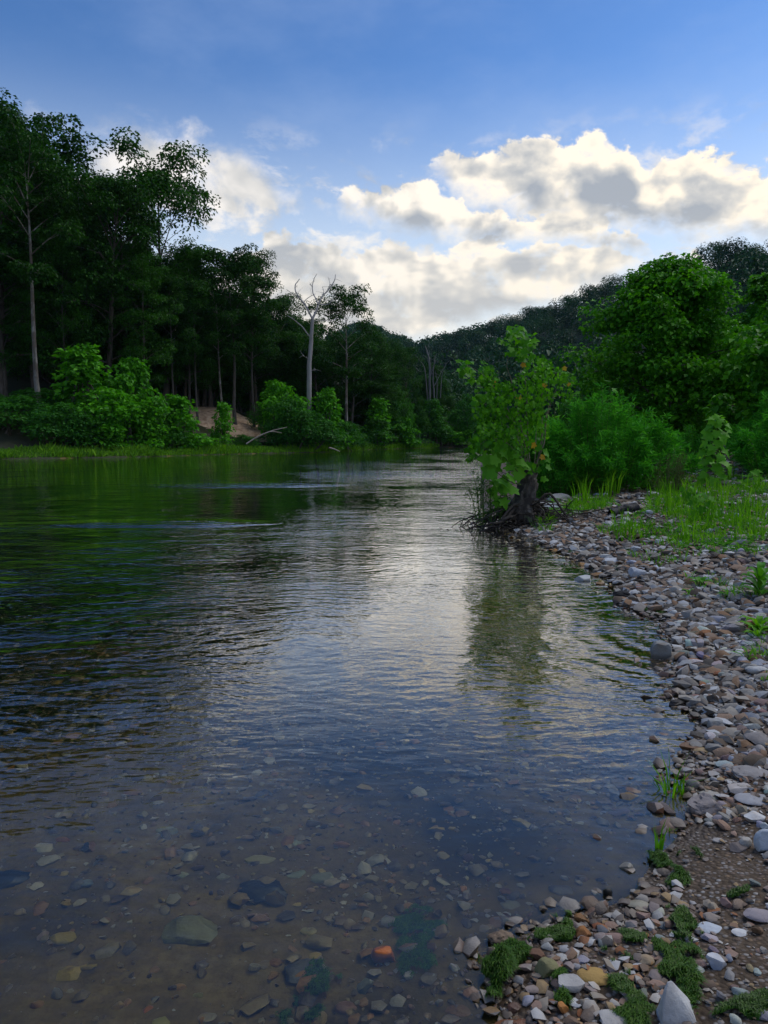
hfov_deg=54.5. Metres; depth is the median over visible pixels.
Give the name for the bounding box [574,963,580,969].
river stone
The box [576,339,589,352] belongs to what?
hill tree
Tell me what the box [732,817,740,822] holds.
river stone
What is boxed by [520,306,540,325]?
hill tree
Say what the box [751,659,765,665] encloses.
river stone
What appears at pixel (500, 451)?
sycamore sapling
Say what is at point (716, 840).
river stone
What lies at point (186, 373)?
forest tree
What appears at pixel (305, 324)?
forest tree
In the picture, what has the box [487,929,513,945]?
river stone
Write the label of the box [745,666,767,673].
river stone
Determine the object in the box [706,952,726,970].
river stone
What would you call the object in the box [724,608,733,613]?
river stone
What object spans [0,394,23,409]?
bank bush
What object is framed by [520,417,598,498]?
willow bush
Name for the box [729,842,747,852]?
river stone
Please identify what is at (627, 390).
bank bush
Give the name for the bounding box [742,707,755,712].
river stone
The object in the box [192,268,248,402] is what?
forest tree
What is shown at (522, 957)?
algae mat
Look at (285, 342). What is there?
forest tree
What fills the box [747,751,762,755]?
river stone
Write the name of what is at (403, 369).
forest tree
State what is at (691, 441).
willow bush
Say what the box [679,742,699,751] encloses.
river stone
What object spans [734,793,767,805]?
river stone
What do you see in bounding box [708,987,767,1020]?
algae mat
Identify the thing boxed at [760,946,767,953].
river stone
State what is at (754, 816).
river stone
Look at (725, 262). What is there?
hill tree
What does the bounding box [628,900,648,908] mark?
river stone
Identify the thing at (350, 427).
bank bush
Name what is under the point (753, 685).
river stone
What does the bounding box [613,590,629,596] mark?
river stone
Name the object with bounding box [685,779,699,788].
river stone
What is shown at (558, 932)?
algae mat
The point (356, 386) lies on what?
forest tree
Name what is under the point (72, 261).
forest tree
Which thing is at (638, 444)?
willow bush
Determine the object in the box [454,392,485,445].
bank bush
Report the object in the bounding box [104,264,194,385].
forest tree
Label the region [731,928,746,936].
river stone
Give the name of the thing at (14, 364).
forest tree
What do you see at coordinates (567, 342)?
hill tree
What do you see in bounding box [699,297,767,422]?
bank tree
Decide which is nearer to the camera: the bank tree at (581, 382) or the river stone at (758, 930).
the river stone at (758, 930)
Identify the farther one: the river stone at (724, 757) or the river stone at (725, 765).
the river stone at (724, 757)
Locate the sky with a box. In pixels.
[0,0,767,341]
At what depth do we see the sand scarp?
83.64 m
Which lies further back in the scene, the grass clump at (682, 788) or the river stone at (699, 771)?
the river stone at (699, 771)
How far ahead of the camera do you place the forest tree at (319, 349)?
94.56 m
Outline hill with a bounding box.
[449,268,759,378]
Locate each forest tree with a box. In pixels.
[0,87,111,397]
[0,105,85,407]
[0,139,92,397]
[0,149,124,398]
[0,201,84,380]
[0,227,52,391]
[4,161,45,371]
[4,187,82,328]
[16,191,119,316]
[17,228,99,401]
[29,160,183,386]
[35,211,119,334]
[67,243,152,346]
[68,191,182,394]
[83,269,178,392]
[86,126,220,404]
[92,228,145,350]
[102,252,183,394]
[103,258,181,393]
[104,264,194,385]
[104,277,215,394]
[135,274,202,394]
[150,271,235,398]
[155,300,246,405]
[157,236,230,412]
[161,244,250,406]
[165,280,222,419]
[177,299,249,405]
[178,326,265,401]
[189,243,280,424]
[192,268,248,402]
[194,301,291,414]
[221,250,292,417]
[223,274,281,426]
[238,332,319,417]
[247,292,314,402]
[267,314,310,385]
[271,326,342,405]
[273,327,322,397]
[277,342,358,419]
[282,318,333,408]
[294,283,379,442]
[297,352,350,418]
[298,339,361,410]
[312,332,399,430]
[328,347,377,409]
[340,367,396,441]
[341,331,401,442]
[348,375,399,431]
[349,352,397,416]
[364,369,408,419]
[367,338,412,419]
[389,347,431,430]
[408,376,452,415]
[412,375,456,410]
[418,362,448,420]
[439,399,461,427]
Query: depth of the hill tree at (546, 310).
364.09 m
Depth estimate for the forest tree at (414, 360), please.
108.86 m
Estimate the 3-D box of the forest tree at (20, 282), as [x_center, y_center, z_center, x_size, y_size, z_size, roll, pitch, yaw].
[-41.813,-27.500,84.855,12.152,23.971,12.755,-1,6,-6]
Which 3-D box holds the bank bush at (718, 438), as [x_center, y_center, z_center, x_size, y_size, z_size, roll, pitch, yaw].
[14.713,-3.431,29.725,2.989,3.106,2.981,3,6,24]
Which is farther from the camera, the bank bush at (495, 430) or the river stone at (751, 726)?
the bank bush at (495, 430)
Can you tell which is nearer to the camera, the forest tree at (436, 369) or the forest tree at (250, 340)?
the forest tree at (250, 340)
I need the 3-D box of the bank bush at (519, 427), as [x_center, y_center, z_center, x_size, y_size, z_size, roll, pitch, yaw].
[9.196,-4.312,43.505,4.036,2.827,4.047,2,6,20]
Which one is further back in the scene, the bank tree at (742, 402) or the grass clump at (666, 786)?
the bank tree at (742, 402)
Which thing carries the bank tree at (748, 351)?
on the gravel bar
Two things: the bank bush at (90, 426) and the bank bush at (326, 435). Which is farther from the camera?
the bank bush at (326, 435)
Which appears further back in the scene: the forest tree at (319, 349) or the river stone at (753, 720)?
the forest tree at (319, 349)
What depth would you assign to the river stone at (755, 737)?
3.75 m
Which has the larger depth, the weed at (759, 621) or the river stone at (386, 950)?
the weed at (759, 621)
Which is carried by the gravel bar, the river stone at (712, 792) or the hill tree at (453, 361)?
the river stone at (712, 792)
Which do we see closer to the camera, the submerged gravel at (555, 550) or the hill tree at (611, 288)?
the submerged gravel at (555, 550)
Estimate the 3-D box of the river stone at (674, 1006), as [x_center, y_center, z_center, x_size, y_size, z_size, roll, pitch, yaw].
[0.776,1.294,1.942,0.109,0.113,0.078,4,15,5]
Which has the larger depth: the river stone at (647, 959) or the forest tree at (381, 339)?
the forest tree at (381, 339)
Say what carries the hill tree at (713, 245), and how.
on the hill
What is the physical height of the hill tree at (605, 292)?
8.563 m
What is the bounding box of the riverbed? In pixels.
[60,447,695,1015]
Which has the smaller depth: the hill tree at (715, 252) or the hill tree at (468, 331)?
the hill tree at (715, 252)
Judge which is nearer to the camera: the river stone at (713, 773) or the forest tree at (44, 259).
the river stone at (713, 773)
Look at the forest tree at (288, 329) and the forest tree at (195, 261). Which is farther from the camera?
the forest tree at (288, 329)
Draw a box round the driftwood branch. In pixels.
[246,427,286,443]
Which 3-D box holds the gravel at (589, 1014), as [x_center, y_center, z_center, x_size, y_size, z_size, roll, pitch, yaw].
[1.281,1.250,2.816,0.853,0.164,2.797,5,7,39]
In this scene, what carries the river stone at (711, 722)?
on the gravel at (692, 609)
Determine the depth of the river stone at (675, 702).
4.45 m
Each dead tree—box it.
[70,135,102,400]
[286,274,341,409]
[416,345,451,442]
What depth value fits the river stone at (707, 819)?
3.07 m
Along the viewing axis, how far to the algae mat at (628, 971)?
2.21 m
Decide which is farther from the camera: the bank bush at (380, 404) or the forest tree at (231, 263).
the bank bush at (380, 404)
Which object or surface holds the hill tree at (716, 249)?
on the hill
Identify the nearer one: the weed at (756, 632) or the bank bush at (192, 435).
the weed at (756, 632)
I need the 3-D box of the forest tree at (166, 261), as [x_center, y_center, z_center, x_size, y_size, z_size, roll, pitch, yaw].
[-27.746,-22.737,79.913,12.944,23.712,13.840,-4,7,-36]
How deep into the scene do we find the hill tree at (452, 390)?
130.51 m
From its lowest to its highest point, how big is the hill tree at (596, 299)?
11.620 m
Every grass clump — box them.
[638,745,708,797]
[653,820,666,849]
[672,771,694,794]
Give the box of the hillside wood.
[325,247,767,424]
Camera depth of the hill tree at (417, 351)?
441.87 m
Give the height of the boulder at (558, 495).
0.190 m
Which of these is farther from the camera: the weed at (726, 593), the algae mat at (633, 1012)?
the weed at (726, 593)
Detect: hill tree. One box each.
[393,353,431,380]
[400,359,432,389]
[408,345,421,356]
[412,350,476,415]
[417,356,456,394]
[418,344,432,357]
[425,351,444,363]
[435,376,466,421]
[440,348,459,367]
[444,357,461,369]
[445,334,456,344]
[448,332,467,344]
[451,341,463,354]
[454,326,469,343]
[466,327,480,343]
[468,331,486,345]
[470,329,493,341]
[471,331,486,349]
[486,322,499,337]
[487,318,501,335]
[493,324,504,336]
[494,314,507,323]
[498,313,513,328]
[505,314,519,326]
[505,314,522,326]
[517,306,539,316]
[519,319,545,338]
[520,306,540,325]
[522,327,542,344]
[529,309,540,325]
[532,335,549,350]
[534,305,556,330]
[539,335,562,350]
[542,335,572,359]
[547,298,562,310]
[549,331,575,348]
[552,304,574,323]
[560,316,574,330]
[563,292,586,310]
[563,301,581,311]
[567,344,583,357]
[571,289,586,308]
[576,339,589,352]
[578,303,596,325]
[579,283,597,302]
[583,285,605,301]
[583,293,603,310]
[586,307,606,331]
[587,283,607,300]
[592,298,611,309]
[597,279,618,291]
[598,285,615,301]
[601,294,616,307]
[602,273,625,290]
[606,281,625,295]
[608,284,626,299]
[619,273,635,287]
[691,242,712,265]
[702,240,729,267]
[705,243,733,266]
[706,253,726,274]
[710,242,729,262]
[716,249,741,272]
[717,237,749,261]
[724,242,752,261]
[732,245,758,261]
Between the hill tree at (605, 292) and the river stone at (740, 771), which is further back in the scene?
the hill tree at (605, 292)
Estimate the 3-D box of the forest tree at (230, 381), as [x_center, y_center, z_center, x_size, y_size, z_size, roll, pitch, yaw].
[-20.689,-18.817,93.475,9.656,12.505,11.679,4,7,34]
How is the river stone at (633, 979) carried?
on the gravel at (589, 1014)
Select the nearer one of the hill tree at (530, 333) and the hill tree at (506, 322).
the hill tree at (530, 333)
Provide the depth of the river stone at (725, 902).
2.46 m
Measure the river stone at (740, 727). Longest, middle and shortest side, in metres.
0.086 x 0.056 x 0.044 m
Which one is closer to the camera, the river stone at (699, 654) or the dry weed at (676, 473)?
the river stone at (699, 654)
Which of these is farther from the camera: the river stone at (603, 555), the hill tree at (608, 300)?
the hill tree at (608, 300)
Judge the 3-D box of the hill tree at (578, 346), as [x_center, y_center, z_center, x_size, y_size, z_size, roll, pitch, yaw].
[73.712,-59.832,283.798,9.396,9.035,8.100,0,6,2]
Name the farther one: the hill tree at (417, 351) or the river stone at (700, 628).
the hill tree at (417, 351)
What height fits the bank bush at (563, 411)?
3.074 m
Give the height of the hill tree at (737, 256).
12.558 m
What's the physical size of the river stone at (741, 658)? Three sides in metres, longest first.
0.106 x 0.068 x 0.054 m
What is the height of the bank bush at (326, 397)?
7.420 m
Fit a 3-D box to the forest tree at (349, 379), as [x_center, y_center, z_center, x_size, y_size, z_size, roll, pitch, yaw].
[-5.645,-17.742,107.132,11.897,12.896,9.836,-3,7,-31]
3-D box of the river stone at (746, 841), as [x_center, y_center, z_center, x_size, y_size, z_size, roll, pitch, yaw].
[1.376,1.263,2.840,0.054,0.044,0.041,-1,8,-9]
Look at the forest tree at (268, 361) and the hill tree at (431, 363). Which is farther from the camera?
the hill tree at (431, 363)
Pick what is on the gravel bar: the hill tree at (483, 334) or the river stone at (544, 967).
the river stone at (544, 967)
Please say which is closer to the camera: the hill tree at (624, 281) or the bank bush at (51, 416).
the bank bush at (51, 416)
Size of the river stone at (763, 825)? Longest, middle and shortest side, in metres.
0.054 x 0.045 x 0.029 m
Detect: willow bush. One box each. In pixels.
[504,376,706,494]
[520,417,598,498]
[659,422,725,470]
[716,384,767,470]
[727,410,767,475]
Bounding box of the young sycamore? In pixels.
[688,414,732,486]
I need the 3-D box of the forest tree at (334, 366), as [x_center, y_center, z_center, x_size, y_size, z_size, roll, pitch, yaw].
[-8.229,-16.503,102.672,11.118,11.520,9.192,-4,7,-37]
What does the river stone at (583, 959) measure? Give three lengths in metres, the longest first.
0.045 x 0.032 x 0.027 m
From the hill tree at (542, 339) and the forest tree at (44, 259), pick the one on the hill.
the hill tree at (542, 339)
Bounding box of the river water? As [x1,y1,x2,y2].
[0,448,695,1023]
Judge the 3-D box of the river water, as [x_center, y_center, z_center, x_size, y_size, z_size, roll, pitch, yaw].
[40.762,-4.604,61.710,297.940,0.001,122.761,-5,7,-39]
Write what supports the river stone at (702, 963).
on the gravel bar
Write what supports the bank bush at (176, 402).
on the wooded bank
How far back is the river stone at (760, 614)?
6.18 m
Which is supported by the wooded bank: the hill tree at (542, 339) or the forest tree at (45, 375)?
the forest tree at (45, 375)
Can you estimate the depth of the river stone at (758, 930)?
2.29 m
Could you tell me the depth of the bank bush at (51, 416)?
59.38 m
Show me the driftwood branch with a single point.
(265, 433)
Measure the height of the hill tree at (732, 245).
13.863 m
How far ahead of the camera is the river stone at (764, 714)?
4.05 m
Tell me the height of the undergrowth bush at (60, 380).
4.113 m
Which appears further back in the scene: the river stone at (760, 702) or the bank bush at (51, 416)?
the bank bush at (51, 416)
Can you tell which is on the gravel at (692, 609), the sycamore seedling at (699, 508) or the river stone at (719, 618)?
the river stone at (719, 618)
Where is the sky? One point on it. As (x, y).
(469, 163)
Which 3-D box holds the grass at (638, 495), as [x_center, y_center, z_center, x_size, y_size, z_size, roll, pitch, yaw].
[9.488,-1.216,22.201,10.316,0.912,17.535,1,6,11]
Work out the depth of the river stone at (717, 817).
3.07 m
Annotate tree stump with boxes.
[439,466,619,533]
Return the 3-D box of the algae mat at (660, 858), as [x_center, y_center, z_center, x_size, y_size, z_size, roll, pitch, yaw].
[1.047,1.305,2.740,0.121,0.077,0.324,0,6,0]
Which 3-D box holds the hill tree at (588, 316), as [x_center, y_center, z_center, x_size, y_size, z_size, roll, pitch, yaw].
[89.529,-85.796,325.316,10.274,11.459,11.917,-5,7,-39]
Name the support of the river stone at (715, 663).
on the gravel at (692, 609)
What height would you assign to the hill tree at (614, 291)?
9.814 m
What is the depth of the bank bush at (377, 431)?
96.84 m
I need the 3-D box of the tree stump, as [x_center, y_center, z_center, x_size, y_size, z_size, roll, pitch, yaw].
[2.587,-0.211,13.004,3.112,1.260,2.127,3,7,28]
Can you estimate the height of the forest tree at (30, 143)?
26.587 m
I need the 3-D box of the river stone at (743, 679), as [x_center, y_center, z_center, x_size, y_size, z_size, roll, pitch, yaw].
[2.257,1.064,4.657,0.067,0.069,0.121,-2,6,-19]
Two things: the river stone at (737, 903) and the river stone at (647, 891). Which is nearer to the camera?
the river stone at (737, 903)
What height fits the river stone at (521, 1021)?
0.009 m
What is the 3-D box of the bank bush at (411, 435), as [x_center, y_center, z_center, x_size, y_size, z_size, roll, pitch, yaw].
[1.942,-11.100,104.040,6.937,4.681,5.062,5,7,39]
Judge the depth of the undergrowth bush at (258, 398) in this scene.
98.84 m
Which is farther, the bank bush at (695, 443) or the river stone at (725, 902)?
the bank bush at (695, 443)
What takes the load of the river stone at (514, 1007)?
on the gravel bar
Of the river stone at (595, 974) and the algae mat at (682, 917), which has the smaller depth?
the river stone at (595, 974)
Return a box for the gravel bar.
[480,449,767,1023]
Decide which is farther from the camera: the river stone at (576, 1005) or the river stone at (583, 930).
the river stone at (583, 930)
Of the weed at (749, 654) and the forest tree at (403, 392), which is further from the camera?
the forest tree at (403, 392)
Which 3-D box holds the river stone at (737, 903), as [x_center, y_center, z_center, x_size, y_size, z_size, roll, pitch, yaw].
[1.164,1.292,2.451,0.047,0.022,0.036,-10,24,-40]
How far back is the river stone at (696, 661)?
5.12 m
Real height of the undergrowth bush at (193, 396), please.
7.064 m
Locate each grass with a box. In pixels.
[0,440,439,458]
[524,447,767,680]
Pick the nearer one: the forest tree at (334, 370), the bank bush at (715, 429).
the bank bush at (715, 429)
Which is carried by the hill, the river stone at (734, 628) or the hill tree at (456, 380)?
the hill tree at (456, 380)
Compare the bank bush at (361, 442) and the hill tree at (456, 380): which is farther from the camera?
the hill tree at (456, 380)
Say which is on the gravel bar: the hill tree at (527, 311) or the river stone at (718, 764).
the river stone at (718, 764)
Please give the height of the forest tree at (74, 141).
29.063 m
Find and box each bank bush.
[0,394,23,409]
[0,394,65,434]
[8,387,75,408]
[19,401,107,448]
[46,343,127,428]
[52,414,114,446]
[72,386,161,450]
[91,419,129,450]
[96,356,164,429]
[118,395,175,449]
[125,420,190,451]
[158,393,212,449]
[172,433,222,448]
[208,401,235,445]
[230,434,261,446]
[245,402,271,430]
[256,379,317,443]
[256,420,301,446]
[269,396,323,448]
[277,410,348,451]
[311,387,354,448]
[316,417,366,450]
[337,431,371,449]
[355,420,397,448]
[360,397,393,447]
[385,416,421,448]
[386,385,420,446]
[389,435,422,447]
[407,414,433,444]
[417,398,456,445]
[434,427,469,446]
[445,409,470,445]
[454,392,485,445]
[460,425,481,444]
[477,429,514,456]
[510,416,556,450]
[555,393,596,439]
[571,375,590,403]
[600,377,675,453]
[655,405,713,450]
[692,400,737,453]
[712,392,765,454]
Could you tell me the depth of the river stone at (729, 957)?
2.15 m
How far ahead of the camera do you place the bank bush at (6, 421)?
61.48 m
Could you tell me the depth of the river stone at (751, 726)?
3.94 m
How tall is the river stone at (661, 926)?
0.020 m
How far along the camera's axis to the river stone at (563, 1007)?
2.04 m
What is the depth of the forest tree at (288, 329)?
102.49 m
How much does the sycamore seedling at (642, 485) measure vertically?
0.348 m
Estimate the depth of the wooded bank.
63.13 m
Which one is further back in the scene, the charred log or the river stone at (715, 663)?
the charred log
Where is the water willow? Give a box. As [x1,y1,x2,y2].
[464,461,515,528]
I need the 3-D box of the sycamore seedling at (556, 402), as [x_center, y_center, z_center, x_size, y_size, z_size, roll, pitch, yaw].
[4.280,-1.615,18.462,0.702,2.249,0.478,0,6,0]
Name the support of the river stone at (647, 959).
on the gravel at (589, 1014)
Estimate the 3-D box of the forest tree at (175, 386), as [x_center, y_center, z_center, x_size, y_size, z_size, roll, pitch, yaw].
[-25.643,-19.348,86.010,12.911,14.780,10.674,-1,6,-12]
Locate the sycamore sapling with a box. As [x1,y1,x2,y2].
[455,325,577,510]
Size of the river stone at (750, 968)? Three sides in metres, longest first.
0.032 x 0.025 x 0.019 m
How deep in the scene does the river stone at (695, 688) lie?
4.66 m
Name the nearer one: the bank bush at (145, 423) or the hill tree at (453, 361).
the bank bush at (145, 423)
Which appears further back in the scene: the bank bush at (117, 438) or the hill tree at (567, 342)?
the hill tree at (567, 342)
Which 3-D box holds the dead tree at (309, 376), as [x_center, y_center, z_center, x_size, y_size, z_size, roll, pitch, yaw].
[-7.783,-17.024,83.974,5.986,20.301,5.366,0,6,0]
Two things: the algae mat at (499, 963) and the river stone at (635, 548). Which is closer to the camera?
the algae mat at (499, 963)
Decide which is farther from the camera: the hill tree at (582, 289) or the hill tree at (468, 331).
the hill tree at (468, 331)
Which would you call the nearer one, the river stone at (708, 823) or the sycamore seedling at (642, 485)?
the river stone at (708, 823)
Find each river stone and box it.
[374,946,391,953]
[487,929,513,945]
[494,1018,526,1023]
[508,1002,521,1013]
[522,995,533,1006]
[528,948,545,960]
[534,957,558,978]
[541,942,553,950]
[557,1001,568,1013]
[558,973,584,992]
[570,998,581,1007]
[574,575,590,580]
[574,913,588,922]
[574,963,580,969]
[575,925,590,938]
[577,955,589,963]
[577,967,609,985]
[598,938,603,946]
[599,1009,624,1023]
[600,554,612,557]
[603,888,612,895]
[605,933,624,942]
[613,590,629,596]
[619,862,632,869]
[625,973,642,981]
[626,560,636,563]
[628,567,646,578]
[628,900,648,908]
[631,546,640,551]
[635,887,662,895]
[636,911,650,919]
[637,954,654,965]
[640,987,647,997]
[649,898,673,905]
[650,640,671,658]
[652,907,664,915]
[656,981,695,1023]
[658,921,665,928]
[669,699,685,705]
[677,656,687,662]
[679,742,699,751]
[685,639,692,646]
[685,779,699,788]
[687,792,722,815]
[689,638,703,647]
[692,659,702,663]
[692,686,700,690]
[693,747,708,752]
[695,769,703,774]
[695,960,706,967]
[696,651,710,658]
[696,966,704,972]
[697,626,711,632]
[697,728,707,733]
[697,921,721,934]
[698,790,718,795]
[699,629,710,636]
[700,933,718,942]
[703,912,720,921]
[704,732,715,739]
[704,818,712,821]
[704,821,713,826]
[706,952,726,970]
[707,718,722,727]
[708,771,720,775]
[708,902,718,913]
[708,946,718,952]
[710,616,725,621]
[711,661,721,665]
[712,815,721,819]
[712,838,720,842]
[713,639,725,644]
[715,760,733,767]
[716,811,730,821]
[716,990,725,1001]
[717,801,727,806]
[717,819,730,830]
[719,624,740,632]
[719,763,732,768]
[720,754,729,760]
[720,897,732,907]
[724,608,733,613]
[725,954,732,961]
[727,782,750,793]
[728,670,743,675]
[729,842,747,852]
[729,1013,741,1023]
[731,765,767,779]
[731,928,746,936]
[731,987,747,994]
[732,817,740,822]
[732,899,743,908]
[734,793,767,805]
[735,558,745,564]
[735,805,748,813]
[736,725,746,730]
[737,656,748,660]
[739,677,751,681]
[739,837,751,847]
[740,641,754,645]
[741,681,756,687]
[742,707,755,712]
[742,723,760,729]
[743,908,767,922]
[744,607,764,613]
[744,732,767,744]
[744,811,765,822]
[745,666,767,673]
[746,964,753,972]
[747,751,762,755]
[749,717,763,726]
[749,879,760,886]
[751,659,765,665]
[751,927,763,933]
[753,698,767,706]
[753,745,765,752]
[753,829,767,851]
[753,968,761,975]
[754,613,765,616]
[759,712,767,717]
[759,1010,767,1020]
[760,822,767,828]
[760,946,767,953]
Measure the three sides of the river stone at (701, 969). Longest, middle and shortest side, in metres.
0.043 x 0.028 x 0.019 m
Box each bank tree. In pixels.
[552,252,767,443]
[568,352,654,449]
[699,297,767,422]
[702,324,767,451]
[727,272,767,407]
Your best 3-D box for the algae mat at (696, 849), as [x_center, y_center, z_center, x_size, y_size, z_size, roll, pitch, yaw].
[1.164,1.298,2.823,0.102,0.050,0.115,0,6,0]
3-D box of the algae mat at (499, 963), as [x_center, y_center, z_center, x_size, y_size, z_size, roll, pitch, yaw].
[0.346,1.343,2.228,0.178,0.106,0.299,4,7,35]
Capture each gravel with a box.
[451,604,694,1020]
[463,522,613,593]
[484,739,767,1023]
[496,488,767,589]
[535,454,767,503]
[612,570,767,927]
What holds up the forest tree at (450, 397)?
on the wooded bank
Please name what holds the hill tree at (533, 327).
on the hill
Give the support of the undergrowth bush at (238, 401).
on the wooded bank
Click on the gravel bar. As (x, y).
(739, 871)
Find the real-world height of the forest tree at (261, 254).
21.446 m
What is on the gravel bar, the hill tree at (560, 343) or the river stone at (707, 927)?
the river stone at (707, 927)
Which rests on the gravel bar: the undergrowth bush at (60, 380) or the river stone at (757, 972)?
the river stone at (757, 972)
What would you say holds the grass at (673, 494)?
on the gravel bar
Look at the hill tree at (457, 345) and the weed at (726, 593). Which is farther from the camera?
the hill tree at (457, 345)
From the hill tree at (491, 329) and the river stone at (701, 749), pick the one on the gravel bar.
the river stone at (701, 749)
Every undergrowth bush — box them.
[44,344,69,382]
[53,366,64,382]
[147,369,171,396]
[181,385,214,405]
[199,360,232,406]
[214,367,247,412]
[240,371,285,412]
[428,405,450,439]
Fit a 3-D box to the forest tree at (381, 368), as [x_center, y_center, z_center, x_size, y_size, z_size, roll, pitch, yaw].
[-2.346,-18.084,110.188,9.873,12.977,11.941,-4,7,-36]
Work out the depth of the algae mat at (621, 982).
2.07 m
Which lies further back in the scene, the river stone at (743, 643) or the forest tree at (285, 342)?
the forest tree at (285, 342)
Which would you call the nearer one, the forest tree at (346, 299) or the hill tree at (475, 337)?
the forest tree at (346, 299)
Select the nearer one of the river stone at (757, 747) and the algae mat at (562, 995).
the algae mat at (562, 995)
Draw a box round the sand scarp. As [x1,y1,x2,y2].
[171,406,286,445]
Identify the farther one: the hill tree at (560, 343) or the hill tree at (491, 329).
the hill tree at (491, 329)
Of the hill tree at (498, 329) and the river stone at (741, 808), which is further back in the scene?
the hill tree at (498, 329)
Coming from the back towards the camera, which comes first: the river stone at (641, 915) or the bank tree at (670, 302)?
the bank tree at (670, 302)
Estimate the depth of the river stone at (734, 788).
3.27 m
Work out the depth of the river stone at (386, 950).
2.33 m
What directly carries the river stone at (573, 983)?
on the gravel at (589, 1014)
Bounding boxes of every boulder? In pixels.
[549,493,569,500]
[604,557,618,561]
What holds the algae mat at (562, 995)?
on the gravel bar
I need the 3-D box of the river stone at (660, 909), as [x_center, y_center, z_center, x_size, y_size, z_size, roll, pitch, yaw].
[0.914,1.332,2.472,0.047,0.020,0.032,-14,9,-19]
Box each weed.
[645,445,691,491]
[685,576,711,584]
[716,589,739,596]
[730,646,763,659]
[738,615,767,631]
[739,561,767,595]
[742,623,767,636]
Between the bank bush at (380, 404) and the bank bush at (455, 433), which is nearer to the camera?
the bank bush at (380, 404)
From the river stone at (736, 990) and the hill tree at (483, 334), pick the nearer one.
the river stone at (736, 990)
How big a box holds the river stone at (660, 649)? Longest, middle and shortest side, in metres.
0.171 x 0.144 x 0.107 m
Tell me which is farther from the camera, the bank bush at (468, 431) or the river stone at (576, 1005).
the bank bush at (468, 431)
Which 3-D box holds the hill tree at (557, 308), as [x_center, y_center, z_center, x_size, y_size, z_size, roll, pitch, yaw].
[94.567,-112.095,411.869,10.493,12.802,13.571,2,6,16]
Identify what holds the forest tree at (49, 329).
on the wooded bank
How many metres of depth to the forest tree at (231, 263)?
82.19 m
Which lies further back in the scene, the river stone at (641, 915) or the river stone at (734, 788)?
the river stone at (734, 788)
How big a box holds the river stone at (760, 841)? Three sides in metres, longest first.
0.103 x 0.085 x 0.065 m
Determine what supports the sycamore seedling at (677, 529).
on the gravel bar
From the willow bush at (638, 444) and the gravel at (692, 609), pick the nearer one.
the gravel at (692, 609)
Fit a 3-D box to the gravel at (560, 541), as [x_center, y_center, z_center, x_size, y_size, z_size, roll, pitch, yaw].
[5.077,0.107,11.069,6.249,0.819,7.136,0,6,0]
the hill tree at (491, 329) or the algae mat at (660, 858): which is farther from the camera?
the hill tree at (491, 329)
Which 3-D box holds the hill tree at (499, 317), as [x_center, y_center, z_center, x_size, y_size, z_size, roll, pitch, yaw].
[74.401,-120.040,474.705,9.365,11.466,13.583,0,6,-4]
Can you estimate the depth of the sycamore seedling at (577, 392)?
19.34 m
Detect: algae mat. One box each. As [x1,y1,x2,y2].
[477,937,532,1000]
[517,940,526,964]
[526,923,576,941]
[547,966,575,1009]
[551,909,572,927]
[600,944,633,976]
[601,972,647,1003]
[611,999,657,1023]
[617,927,648,941]
[645,607,667,617]
[647,848,693,889]
[651,936,707,1014]
[665,902,703,943]
[676,845,703,859]
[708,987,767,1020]
[727,883,751,897]
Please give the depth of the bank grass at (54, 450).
62.96 m
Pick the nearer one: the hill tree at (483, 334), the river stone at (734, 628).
the river stone at (734, 628)
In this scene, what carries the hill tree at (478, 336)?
on the hill
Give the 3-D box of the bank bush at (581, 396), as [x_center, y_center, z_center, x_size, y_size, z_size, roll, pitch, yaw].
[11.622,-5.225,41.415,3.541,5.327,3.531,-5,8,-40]
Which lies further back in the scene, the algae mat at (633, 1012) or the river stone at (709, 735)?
the river stone at (709, 735)
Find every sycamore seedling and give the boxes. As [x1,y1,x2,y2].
[545,401,562,418]
[570,391,586,428]
[639,480,656,488]
[674,486,698,503]
[675,523,689,532]
[686,492,717,518]
[736,469,763,484]
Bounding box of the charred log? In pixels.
[607,502,639,515]
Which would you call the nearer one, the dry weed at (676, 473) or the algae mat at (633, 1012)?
the algae mat at (633, 1012)
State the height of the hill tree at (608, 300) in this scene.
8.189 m
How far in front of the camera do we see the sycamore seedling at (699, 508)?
11.57 m
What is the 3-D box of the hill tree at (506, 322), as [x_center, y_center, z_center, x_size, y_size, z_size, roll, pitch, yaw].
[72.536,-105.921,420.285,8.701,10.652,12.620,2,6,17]
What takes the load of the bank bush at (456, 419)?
on the wooded bank
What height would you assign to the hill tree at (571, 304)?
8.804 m
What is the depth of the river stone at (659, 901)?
2.54 m
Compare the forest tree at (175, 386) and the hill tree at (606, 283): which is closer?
the forest tree at (175, 386)
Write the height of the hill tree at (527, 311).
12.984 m
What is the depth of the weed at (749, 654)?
5.08 m
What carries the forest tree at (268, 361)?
on the wooded bank
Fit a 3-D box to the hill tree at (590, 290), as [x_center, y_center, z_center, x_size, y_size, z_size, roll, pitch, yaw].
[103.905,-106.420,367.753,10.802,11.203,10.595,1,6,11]
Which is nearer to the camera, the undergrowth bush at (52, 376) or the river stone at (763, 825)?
the river stone at (763, 825)
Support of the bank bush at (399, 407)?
on the wooded bank
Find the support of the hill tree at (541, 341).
on the hill
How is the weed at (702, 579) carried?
on the gravel at (692, 609)
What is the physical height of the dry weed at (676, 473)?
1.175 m
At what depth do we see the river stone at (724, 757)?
3.62 m
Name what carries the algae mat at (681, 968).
on the gravel bar

